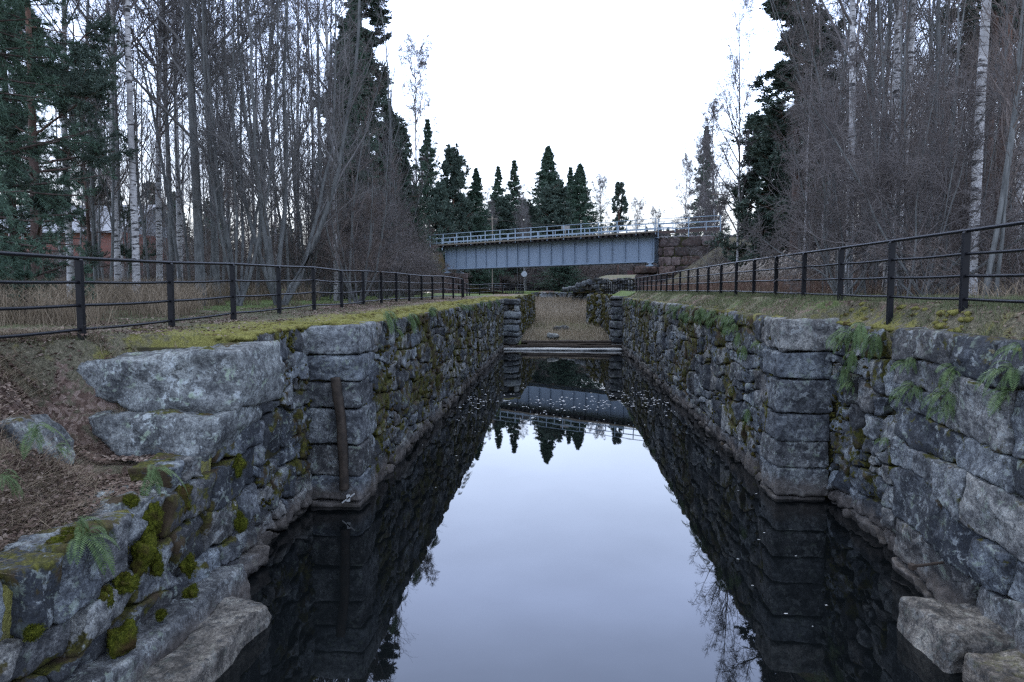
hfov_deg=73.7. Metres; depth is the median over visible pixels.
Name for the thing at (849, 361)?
fern
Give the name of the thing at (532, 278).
distant bush
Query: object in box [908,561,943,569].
iron bar
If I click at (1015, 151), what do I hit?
thicket sapling
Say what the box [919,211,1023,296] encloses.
thicket bush
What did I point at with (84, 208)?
wood sapling
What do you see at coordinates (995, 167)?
thicket sapling
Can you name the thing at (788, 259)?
thicket bush
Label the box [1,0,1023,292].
sky
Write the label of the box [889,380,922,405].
fern
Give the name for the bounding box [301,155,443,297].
bush
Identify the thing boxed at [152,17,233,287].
wood sapling
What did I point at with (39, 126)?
background birch
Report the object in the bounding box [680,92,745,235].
birch tree
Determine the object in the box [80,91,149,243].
wood sapling
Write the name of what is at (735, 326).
fern
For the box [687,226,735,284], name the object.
bush
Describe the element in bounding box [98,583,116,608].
moss cushion
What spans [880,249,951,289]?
thicket bush
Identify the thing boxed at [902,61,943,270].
thicket sapling
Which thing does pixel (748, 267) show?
reed plumes
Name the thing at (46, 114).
background birch
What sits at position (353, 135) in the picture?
background birch
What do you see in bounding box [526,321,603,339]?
basin grass
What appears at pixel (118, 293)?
dry grass
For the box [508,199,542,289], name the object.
pine tree
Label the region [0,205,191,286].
brick house
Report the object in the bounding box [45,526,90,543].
moss cushion
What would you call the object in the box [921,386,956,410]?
fern
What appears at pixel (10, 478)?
fern
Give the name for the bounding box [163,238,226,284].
wood bush
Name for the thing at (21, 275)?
spruce sapling
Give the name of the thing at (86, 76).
pine tree
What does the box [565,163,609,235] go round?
spruce tree
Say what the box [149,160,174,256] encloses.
wood sapling
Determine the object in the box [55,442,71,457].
fern
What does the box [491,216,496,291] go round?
utility pole
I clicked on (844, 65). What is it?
thicket sapling
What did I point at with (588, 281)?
fallen stone
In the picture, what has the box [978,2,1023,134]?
thicket sapling
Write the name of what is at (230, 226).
wood sapling
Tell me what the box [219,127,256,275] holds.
wood sapling
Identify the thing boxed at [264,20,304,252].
background birch
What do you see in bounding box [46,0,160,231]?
wood sapling
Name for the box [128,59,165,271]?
wood sapling
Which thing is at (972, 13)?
pine tree
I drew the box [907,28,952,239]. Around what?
thicket sapling
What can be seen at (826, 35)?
aspen tree
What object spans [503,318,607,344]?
dry bed
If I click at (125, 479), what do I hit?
fallen leaves
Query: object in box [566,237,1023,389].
ground
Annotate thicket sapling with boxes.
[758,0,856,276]
[771,0,881,291]
[786,164,815,257]
[789,0,918,292]
[791,0,893,290]
[791,173,820,284]
[794,179,821,246]
[798,57,862,248]
[803,68,847,222]
[807,0,953,276]
[820,4,871,228]
[821,1,915,283]
[823,0,927,291]
[829,0,967,293]
[832,0,994,290]
[835,22,910,166]
[838,0,943,237]
[841,0,924,235]
[844,12,952,283]
[852,0,955,298]
[853,79,911,287]
[856,1,946,199]
[861,0,952,291]
[869,74,924,292]
[875,0,972,292]
[878,0,988,282]
[895,0,999,290]
[899,0,999,289]
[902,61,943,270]
[905,0,1004,235]
[906,3,956,242]
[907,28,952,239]
[907,96,936,256]
[909,0,1016,296]
[910,0,964,256]
[921,70,960,252]
[927,15,1020,264]
[927,112,964,287]
[933,23,1001,240]
[933,33,1003,215]
[934,13,995,242]
[941,1,1023,208]
[941,1,1023,278]
[948,10,1023,290]
[952,0,1023,296]
[953,0,1023,297]
[959,8,1018,233]
[965,0,1023,292]
[969,47,1023,288]
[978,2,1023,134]
[982,30,1018,270]
[987,64,1021,252]
[993,87,1023,279]
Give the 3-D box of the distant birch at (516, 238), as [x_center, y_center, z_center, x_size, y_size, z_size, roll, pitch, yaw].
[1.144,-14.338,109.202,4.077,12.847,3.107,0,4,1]
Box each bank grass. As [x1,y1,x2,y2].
[2,296,475,408]
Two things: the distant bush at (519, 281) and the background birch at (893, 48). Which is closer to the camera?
the background birch at (893, 48)
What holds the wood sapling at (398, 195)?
on the ground at (78, 426)
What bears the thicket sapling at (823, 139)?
on the ground at (830, 309)
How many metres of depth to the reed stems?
24.59 m
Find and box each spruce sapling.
[2,260,47,320]
[70,254,98,318]
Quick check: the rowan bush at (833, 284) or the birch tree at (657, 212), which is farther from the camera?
the birch tree at (657, 212)
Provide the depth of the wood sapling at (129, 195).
30.11 m
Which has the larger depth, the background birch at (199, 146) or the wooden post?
the background birch at (199, 146)
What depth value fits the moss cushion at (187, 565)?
7.54 m
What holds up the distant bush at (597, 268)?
on the ground at (830, 309)
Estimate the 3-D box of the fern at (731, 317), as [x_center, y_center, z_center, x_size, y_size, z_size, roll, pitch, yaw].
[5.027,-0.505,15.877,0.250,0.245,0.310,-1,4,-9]
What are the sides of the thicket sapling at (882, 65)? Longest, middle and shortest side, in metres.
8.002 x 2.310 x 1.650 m
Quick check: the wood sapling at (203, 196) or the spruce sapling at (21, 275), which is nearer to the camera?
the spruce sapling at (21, 275)
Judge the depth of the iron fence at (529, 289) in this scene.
91.30 m
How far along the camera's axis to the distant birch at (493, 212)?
107.41 m
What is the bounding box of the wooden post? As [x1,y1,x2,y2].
[330,377,348,490]
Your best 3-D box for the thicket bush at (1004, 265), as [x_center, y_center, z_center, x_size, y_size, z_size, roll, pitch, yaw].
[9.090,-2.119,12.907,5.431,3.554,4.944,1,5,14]
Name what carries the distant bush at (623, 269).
on the ground at (830, 309)
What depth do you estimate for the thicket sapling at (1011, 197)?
15.51 m
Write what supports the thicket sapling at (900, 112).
on the ground at (830, 309)
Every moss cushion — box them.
[22,623,46,642]
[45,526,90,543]
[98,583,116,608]
[106,616,138,658]
[113,571,143,595]
[120,492,140,508]
[129,532,158,577]
[140,501,164,537]
[149,549,164,577]
[153,608,167,622]
[174,482,192,514]
[178,552,197,578]
[181,583,199,598]
[232,452,247,478]
[233,510,248,533]
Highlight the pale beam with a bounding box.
[503,348,621,350]
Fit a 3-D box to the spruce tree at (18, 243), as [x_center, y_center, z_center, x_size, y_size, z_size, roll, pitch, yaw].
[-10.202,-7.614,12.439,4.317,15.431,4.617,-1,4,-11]
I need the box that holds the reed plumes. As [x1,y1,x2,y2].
[684,242,950,282]
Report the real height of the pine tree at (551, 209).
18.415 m
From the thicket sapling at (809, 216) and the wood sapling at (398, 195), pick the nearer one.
the thicket sapling at (809, 216)
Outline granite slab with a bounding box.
[76,340,285,412]
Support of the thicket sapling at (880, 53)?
on the ground at (830, 309)
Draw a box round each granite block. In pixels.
[65,564,250,681]
[84,480,186,517]
[88,404,261,461]
[137,596,271,681]
[897,596,1014,673]
[962,648,1023,681]
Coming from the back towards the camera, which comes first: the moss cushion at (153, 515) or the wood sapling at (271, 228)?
the wood sapling at (271, 228)
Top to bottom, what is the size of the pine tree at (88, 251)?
7.672 m
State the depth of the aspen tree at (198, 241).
19.40 m
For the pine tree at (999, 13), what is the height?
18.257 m
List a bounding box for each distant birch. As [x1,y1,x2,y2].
[481,188,498,288]
[483,207,498,240]
[488,198,497,289]
[510,212,525,290]
[513,202,531,290]
[515,204,529,284]
[520,206,531,290]
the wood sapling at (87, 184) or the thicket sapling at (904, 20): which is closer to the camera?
the thicket sapling at (904, 20)
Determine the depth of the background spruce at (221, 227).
101.94 m
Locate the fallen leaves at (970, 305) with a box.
[687,293,1023,338]
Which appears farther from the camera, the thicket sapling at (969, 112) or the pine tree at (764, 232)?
the pine tree at (764, 232)
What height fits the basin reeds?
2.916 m
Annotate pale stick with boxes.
[342,493,354,502]
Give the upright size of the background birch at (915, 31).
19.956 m
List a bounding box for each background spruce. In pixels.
[143,181,166,207]
[166,192,192,255]
[202,198,220,245]
[204,200,233,246]
[801,158,840,257]
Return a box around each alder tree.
[142,0,317,305]
[170,0,383,305]
[239,0,371,299]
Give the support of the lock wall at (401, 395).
on the ground at (78, 426)
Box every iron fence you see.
[0,251,462,339]
[463,279,523,296]
[520,272,632,290]
[604,220,1023,324]
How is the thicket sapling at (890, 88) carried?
on the ground at (830, 309)
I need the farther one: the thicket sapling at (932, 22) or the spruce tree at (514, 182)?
the spruce tree at (514, 182)
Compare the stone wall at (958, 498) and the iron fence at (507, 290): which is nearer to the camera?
the stone wall at (958, 498)
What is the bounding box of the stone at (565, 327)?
[552,325,568,330]
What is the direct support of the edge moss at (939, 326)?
on the lock wall at (808, 430)
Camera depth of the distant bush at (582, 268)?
104.82 m
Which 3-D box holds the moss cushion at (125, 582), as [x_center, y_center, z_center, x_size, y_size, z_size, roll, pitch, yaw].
[-3.675,2.314,6.535,0.268,0.255,0.324,0,4,4]
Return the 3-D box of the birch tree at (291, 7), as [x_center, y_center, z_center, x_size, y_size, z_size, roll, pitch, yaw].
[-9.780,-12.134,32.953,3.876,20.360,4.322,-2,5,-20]
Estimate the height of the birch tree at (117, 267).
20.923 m
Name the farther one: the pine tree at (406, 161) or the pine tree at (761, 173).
the pine tree at (406, 161)
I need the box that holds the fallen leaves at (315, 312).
[0,297,466,380]
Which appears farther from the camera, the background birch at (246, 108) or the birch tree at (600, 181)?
the birch tree at (600, 181)
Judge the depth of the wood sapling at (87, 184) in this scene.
22.10 m
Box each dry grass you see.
[0,275,331,326]
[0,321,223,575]
[641,270,1017,295]
[681,277,1023,298]
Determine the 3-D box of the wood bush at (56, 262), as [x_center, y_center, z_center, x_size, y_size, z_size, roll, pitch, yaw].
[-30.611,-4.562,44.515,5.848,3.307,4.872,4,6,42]
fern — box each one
[0,469,24,499]
[20,422,70,461]
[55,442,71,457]
[65,525,118,578]
[74,516,106,546]
[139,464,188,496]
[383,311,397,333]
[395,326,404,337]
[407,313,419,334]
[682,313,687,324]
[699,308,705,321]
[703,309,716,318]
[713,313,724,321]
[720,322,730,336]
[721,314,732,322]
[722,323,738,333]
[732,332,741,346]
[737,345,747,362]
[742,409,750,423]
[750,340,760,349]
[825,326,856,354]
[836,366,850,390]
[838,380,854,394]
[842,351,857,376]
[845,322,868,358]
[861,333,883,364]
[874,437,888,446]
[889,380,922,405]
[890,356,916,373]
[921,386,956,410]
[925,404,955,423]
[935,363,959,393]
[974,360,1020,398]
[984,386,1010,415]
[993,342,1022,361]
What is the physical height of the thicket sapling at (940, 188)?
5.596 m
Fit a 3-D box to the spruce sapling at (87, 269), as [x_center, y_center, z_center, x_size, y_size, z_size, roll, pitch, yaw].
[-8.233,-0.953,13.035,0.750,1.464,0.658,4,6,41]
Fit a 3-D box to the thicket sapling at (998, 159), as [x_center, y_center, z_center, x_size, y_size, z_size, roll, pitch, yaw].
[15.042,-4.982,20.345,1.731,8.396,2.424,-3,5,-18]
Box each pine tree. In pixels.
[0,6,139,288]
[18,78,155,278]
[305,0,409,293]
[379,127,426,263]
[423,179,456,272]
[426,143,481,272]
[454,193,480,281]
[484,194,531,290]
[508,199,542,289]
[527,179,583,276]
[608,181,632,274]
[704,103,819,284]
[737,0,857,260]
[739,203,785,282]
[919,0,1023,258]
[962,0,1023,284]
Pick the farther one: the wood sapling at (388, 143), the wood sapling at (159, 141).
the wood sapling at (388, 143)
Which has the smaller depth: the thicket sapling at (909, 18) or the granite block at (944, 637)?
the granite block at (944, 637)
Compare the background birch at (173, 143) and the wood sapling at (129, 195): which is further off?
the background birch at (173, 143)
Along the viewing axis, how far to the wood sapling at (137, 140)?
28.37 m
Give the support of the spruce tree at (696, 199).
on the ground at (830, 309)
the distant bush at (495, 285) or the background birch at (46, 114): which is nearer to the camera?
the background birch at (46, 114)
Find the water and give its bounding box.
[215,350,962,681]
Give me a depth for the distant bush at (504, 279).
110.56 m
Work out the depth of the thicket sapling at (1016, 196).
13.26 m
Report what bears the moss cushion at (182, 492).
attached to the stone wall at (55, 591)
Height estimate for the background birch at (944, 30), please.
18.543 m
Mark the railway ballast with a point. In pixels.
(666, 237)
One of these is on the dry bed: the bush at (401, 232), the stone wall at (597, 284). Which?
the stone wall at (597, 284)
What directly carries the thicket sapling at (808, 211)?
on the ground at (830, 309)
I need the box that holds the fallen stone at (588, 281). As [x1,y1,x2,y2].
[585,279,591,284]
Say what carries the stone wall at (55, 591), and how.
on the ground at (78, 426)
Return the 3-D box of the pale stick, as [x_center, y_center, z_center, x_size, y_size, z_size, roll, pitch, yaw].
[-2.873,2.759,11.982,0.237,0.187,0.020,0,4,4]
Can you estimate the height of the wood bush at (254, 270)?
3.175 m
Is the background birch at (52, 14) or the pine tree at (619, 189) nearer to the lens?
the background birch at (52, 14)
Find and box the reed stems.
[690,255,956,293]
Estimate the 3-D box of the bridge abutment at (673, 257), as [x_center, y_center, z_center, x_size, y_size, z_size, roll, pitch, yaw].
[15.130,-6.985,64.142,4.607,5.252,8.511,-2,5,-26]
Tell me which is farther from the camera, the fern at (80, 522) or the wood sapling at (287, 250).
the wood sapling at (287, 250)
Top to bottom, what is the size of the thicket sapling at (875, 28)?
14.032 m
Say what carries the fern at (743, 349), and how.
attached to the lock wall at (808, 430)
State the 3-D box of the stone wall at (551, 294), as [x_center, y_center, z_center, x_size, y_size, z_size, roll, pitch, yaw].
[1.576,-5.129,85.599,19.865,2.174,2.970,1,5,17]
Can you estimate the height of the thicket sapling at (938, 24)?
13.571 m
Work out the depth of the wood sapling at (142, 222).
21.85 m
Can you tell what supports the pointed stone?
on the dry bed
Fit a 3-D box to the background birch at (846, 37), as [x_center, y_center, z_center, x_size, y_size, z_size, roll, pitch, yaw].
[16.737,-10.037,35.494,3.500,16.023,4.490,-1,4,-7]
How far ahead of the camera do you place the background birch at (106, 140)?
51.08 m
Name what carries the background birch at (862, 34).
on the ground at (830, 309)
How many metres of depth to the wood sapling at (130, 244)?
24.85 m
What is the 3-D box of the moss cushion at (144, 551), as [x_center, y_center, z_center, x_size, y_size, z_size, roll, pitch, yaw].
[-3.690,2.144,6.853,0.286,0.407,0.409,-2,5,-25]
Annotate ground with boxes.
[0,253,560,640]
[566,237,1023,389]
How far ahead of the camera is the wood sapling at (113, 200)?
21.14 m
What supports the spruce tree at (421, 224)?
on the ground at (78, 426)
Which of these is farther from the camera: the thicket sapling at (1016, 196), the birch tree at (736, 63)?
the birch tree at (736, 63)
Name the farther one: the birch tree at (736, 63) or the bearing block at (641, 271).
the bearing block at (641, 271)
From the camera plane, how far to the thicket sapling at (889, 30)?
15.66 m
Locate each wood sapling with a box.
[41,0,156,287]
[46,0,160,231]
[56,4,125,285]
[57,94,110,241]
[61,79,126,287]
[70,0,172,289]
[72,116,104,255]
[72,127,104,262]
[73,130,111,279]
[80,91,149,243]
[85,11,184,278]
[95,50,155,240]
[95,50,172,271]
[98,10,171,258]
[103,53,166,284]
[106,0,185,284]
[120,89,151,278]
[120,101,169,279]
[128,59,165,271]
[139,194,154,256]
[144,122,175,260]
[145,31,222,272]
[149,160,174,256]
[151,168,167,286]
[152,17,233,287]
[163,129,204,279]
[173,156,206,252]
[174,2,246,291]
[178,52,245,287]
[183,93,231,277]
[185,0,250,285]
[202,176,232,250]
[207,90,255,233]
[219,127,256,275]
[220,4,281,296]
[222,1,328,298]
[226,126,250,249]
[232,134,270,255]
[235,12,313,288]
[238,166,259,289]
[243,71,289,290]
[249,81,298,249]
[265,62,312,298]
[269,133,305,239]
[270,4,339,290]
[275,32,317,261]
[293,83,331,243]
[299,109,344,228]
[316,39,345,295]
[320,100,356,300]
[321,49,397,302]
[329,147,360,245]
[330,53,373,215]
[352,99,381,295]
[354,2,423,296]
[364,77,412,298]
[379,57,427,233]
[381,136,404,296]
[385,144,423,296]
[408,162,430,250]
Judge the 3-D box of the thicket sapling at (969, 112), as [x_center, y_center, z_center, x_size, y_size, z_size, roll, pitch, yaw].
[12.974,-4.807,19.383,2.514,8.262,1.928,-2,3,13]
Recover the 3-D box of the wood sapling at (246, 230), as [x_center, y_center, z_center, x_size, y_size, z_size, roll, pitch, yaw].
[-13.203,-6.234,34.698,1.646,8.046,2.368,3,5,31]
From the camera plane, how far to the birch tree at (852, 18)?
15.24 m
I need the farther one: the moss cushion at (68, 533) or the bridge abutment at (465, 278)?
the bridge abutment at (465, 278)
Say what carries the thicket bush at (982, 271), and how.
on the ground at (830, 309)
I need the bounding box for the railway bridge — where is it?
[427,218,725,273]
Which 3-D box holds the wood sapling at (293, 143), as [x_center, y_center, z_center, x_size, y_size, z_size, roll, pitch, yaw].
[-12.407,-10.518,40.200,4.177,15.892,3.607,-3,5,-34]
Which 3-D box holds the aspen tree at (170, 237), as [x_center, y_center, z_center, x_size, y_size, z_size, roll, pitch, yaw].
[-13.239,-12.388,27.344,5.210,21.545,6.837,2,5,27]
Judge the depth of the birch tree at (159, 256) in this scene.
23.43 m
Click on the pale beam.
(593, 349)
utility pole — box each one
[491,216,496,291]
[712,191,721,235]
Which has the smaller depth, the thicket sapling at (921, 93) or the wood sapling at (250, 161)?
the thicket sapling at (921, 93)
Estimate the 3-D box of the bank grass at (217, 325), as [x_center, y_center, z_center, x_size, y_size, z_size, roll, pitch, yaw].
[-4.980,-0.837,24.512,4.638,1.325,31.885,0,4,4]
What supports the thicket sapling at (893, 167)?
on the ground at (830, 309)
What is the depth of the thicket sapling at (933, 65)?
22.26 m
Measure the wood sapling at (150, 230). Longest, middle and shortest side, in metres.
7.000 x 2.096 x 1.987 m
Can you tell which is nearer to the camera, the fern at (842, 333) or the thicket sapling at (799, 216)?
the fern at (842, 333)
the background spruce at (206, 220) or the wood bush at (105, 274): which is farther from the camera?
the background spruce at (206, 220)
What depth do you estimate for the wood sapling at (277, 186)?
28.70 m
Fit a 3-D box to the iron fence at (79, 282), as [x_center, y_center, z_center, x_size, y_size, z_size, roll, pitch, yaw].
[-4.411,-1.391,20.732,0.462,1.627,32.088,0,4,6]
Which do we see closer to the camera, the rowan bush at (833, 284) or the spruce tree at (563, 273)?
the rowan bush at (833, 284)
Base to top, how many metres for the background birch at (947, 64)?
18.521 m
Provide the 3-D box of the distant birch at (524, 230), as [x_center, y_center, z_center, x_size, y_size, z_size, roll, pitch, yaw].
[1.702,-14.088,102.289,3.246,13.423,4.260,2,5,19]
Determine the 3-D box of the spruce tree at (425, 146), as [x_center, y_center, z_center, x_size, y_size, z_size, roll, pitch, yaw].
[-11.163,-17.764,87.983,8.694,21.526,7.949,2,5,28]
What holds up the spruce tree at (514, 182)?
on the ground at (78, 426)
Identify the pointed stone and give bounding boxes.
[547,333,558,338]
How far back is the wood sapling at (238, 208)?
48.55 m
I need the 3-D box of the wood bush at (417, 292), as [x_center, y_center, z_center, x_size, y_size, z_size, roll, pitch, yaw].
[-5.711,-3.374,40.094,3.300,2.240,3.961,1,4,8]
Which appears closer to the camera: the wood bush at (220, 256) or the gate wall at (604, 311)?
the wood bush at (220, 256)
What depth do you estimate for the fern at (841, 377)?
11.54 m
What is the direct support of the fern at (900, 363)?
attached to the stone wall at (958, 498)
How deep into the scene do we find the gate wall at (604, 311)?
47.34 m
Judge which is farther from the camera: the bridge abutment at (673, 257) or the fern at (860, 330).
the bridge abutment at (673, 257)
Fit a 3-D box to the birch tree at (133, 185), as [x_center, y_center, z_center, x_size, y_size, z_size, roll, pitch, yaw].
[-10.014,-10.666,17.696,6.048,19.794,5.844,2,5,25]
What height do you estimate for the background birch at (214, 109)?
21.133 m
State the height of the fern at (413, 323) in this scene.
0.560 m
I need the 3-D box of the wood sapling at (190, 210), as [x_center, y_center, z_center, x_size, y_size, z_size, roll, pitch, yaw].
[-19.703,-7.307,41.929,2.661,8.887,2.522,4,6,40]
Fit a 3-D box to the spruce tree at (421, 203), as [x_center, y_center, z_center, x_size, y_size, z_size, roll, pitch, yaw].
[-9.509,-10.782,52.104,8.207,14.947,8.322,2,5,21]
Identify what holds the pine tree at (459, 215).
on the ground at (78, 426)
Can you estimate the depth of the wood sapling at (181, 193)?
31.51 m
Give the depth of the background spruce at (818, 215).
44.52 m
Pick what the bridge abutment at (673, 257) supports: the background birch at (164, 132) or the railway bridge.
the railway bridge
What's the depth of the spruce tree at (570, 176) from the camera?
139.08 m
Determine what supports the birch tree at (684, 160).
on the ground at (830, 309)
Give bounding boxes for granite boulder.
[0,414,74,466]
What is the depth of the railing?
60.51 m
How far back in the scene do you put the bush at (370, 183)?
39.85 m
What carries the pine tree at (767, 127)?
on the ground at (830, 309)
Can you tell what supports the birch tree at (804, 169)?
on the ground at (830, 309)
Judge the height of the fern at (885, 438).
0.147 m
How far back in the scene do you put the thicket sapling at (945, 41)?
15.77 m
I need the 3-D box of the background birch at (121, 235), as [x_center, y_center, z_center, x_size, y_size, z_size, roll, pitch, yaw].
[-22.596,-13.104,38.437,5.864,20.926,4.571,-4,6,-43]
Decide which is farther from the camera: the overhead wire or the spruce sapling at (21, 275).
the overhead wire
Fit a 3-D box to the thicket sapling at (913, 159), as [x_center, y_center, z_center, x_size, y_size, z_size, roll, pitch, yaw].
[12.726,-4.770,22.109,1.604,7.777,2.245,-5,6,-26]
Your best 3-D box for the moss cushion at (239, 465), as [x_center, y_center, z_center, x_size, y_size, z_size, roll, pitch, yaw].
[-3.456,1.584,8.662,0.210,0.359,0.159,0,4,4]
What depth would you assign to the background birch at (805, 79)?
30.12 m
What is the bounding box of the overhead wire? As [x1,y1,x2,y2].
[453,212,711,225]
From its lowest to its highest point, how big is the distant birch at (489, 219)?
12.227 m
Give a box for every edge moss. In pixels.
[198,296,498,341]
[633,298,1023,350]
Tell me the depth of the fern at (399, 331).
14.78 m
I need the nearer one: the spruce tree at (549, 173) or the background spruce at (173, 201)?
the background spruce at (173, 201)
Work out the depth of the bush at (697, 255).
47.44 m
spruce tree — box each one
[0,0,117,302]
[0,1,87,290]
[291,29,373,227]
[316,0,415,293]
[374,105,444,287]
[404,183,434,294]
[416,118,455,272]
[458,168,513,288]
[488,165,512,233]
[505,160,523,289]
[526,145,581,231]
[529,266,591,291]
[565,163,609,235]
[566,167,578,229]
[681,125,727,235]
[731,99,818,266]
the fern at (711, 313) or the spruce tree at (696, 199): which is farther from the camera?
the spruce tree at (696, 199)
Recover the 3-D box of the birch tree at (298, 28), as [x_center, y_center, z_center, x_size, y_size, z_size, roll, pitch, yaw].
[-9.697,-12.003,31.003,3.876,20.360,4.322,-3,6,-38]
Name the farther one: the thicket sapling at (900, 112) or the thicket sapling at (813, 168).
the thicket sapling at (813, 168)
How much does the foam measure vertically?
0.007 m
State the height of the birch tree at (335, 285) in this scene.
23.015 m
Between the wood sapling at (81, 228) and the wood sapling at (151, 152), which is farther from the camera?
the wood sapling at (81, 228)
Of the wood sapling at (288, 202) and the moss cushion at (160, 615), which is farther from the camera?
the wood sapling at (288, 202)
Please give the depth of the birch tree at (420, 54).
87.73 m
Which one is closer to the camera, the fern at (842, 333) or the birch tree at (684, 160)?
the fern at (842, 333)
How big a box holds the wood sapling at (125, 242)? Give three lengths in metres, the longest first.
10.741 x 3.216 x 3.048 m
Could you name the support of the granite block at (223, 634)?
in the water
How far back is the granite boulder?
7.37 m
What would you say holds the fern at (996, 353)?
attached to the stone wall at (958, 498)
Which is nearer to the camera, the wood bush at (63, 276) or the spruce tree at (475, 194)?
the wood bush at (63, 276)
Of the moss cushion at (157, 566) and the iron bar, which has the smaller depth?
the moss cushion at (157, 566)
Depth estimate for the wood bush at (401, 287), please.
38.20 m
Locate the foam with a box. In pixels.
[456,388,666,420]
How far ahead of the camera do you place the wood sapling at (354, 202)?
24.54 m
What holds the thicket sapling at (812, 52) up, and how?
on the ground at (830, 309)
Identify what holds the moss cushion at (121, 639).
on the granite block at (174, 629)
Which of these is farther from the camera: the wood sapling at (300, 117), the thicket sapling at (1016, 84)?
the wood sapling at (300, 117)
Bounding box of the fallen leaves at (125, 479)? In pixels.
[0,331,172,547]
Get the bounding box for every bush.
[10,237,108,285]
[26,249,64,284]
[43,241,66,273]
[85,255,154,284]
[100,242,208,287]
[102,227,193,279]
[139,221,234,280]
[140,241,194,280]
[150,189,290,291]
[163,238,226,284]
[174,218,261,284]
[194,222,284,290]
[208,237,318,297]
[220,183,408,299]
[226,137,444,298]
[238,222,325,286]
[276,256,374,297]
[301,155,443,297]
[307,129,398,303]
[310,141,426,295]
[367,238,471,296]
[383,219,453,294]
[383,227,450,293]
[393,267,441,296]
[406,273,450,294]
[468,268,533,290]
[481,268,548,290]
[494,268,543,290]
[495,270,522,289]
[504,264,626,290]
[520,267,588,289]
[554,265,620,279]
[592,264,639,275]
[615,263,657,274]
[683,242,758,283]
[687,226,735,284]
[729,25,1023,297]
[754,225,853,288]
[764,177,992,292]
[765,197,988,287]
[778,0,1023,299]
[845,145,1023,297]
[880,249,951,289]
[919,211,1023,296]
[938,239,1022,294]
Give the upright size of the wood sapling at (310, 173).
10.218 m
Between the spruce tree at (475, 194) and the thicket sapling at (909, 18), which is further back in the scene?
the spruce tree at (475, 194)
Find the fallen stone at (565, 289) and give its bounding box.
[562,287,568,291]
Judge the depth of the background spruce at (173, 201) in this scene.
71.69 m
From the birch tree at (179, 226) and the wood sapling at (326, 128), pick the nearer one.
the birch tree at (179, 226)
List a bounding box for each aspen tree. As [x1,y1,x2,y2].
[50,0,285,305]
[80,1,248,283]
[134,0,302,302]
[755,0,974,219]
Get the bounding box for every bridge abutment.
[433,272,468,292]
[658,236,722,283]
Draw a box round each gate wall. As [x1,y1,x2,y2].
[503,294,535,347]
[585,293,626,344]
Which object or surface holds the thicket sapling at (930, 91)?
on the ground at (830, 309)
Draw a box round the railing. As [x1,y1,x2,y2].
[658,215,720,237]
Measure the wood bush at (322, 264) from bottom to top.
5.092 m
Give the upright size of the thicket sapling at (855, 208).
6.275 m
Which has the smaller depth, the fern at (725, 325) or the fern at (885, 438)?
the fern at (885, 438)
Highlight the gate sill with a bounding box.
[510,340,621,347]
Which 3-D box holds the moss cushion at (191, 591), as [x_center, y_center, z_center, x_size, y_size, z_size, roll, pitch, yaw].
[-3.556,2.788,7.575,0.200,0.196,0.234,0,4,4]
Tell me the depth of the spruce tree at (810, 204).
45.23 m
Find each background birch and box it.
[1,10,75,187]
[9,5,56,187]
[25,0,85,262]
[71,0,161,278]
[81,41,128,200]
[142,23,204,258]
[150,69,181,209]
[153,0,201,245]
[163,73,208,218]
[179,8,244,283]
[179,17,249,285]
[179,52,233,229]
[212,0,302,279]
[219,73,244,242]
[222,75,256,218]
[229,0,306,261]
[254,0,378,286]
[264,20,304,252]
[777,0,856,247]
[787,13,890,204]
[801,0,860,223]
[829,2,975,239]
[836,2,879,91]
[839,19,889,209]
[858,0,894,128]
[876,0,927,77]
[876,0,991,224]
[891,0,998,189]
[916,1,981,175]
[920,0,1017,192]
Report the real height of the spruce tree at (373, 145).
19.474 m
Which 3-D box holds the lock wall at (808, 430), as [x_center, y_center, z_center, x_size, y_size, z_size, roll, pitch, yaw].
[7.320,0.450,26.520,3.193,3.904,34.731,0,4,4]
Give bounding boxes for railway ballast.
[658,233,734,239]
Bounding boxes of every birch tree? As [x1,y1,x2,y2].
[10,0,124,296]
[25,0,180,284]
[66,0,236,285]
[97,0,222,283]
[110,0,147,295]
[260,0,393,300]
[276,0,321,283]
[279,0,333,297]
[396,30,441,225]
[512,184,531,283]
[591,173,612,233]
[628,197,646,231]
[648,206,665,230]
[670,151,702,235]
[679,132,726,235]
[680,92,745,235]
[698,0,774,261]
[770,0,844,247]
[784,0,863,296]
[882,0,900,293]
[895,0,925,290]
[968,0,991,297]
[1012,107,1023,287]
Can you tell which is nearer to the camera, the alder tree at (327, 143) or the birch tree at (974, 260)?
the birch tree at (974, 260)
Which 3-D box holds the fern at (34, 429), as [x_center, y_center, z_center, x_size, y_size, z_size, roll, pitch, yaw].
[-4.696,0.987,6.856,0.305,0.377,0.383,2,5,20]
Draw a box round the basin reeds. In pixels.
[512,295,608,339]
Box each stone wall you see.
[0,342,269,681]
[517,292,572,299]
[572,278,634,301]
[889,327,1023,653]
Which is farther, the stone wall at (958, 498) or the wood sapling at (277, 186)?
the wood sapling at (277, 186)
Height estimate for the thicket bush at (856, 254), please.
4.134 m
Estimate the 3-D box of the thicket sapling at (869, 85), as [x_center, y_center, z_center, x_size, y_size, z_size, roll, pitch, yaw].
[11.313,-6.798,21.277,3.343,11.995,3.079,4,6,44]
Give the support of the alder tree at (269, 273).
on the ground at (78, 426)
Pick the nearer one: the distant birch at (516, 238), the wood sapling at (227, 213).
the wood sapling at (227, 213)
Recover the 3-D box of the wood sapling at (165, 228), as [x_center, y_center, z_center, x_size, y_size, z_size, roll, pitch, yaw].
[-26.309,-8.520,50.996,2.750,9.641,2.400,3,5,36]
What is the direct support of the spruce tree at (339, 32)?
on the ground at (78, 426)
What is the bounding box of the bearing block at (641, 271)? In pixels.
[633,266,658,289]
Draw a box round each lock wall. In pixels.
[136,299,503,544]
[621,297,902,550]

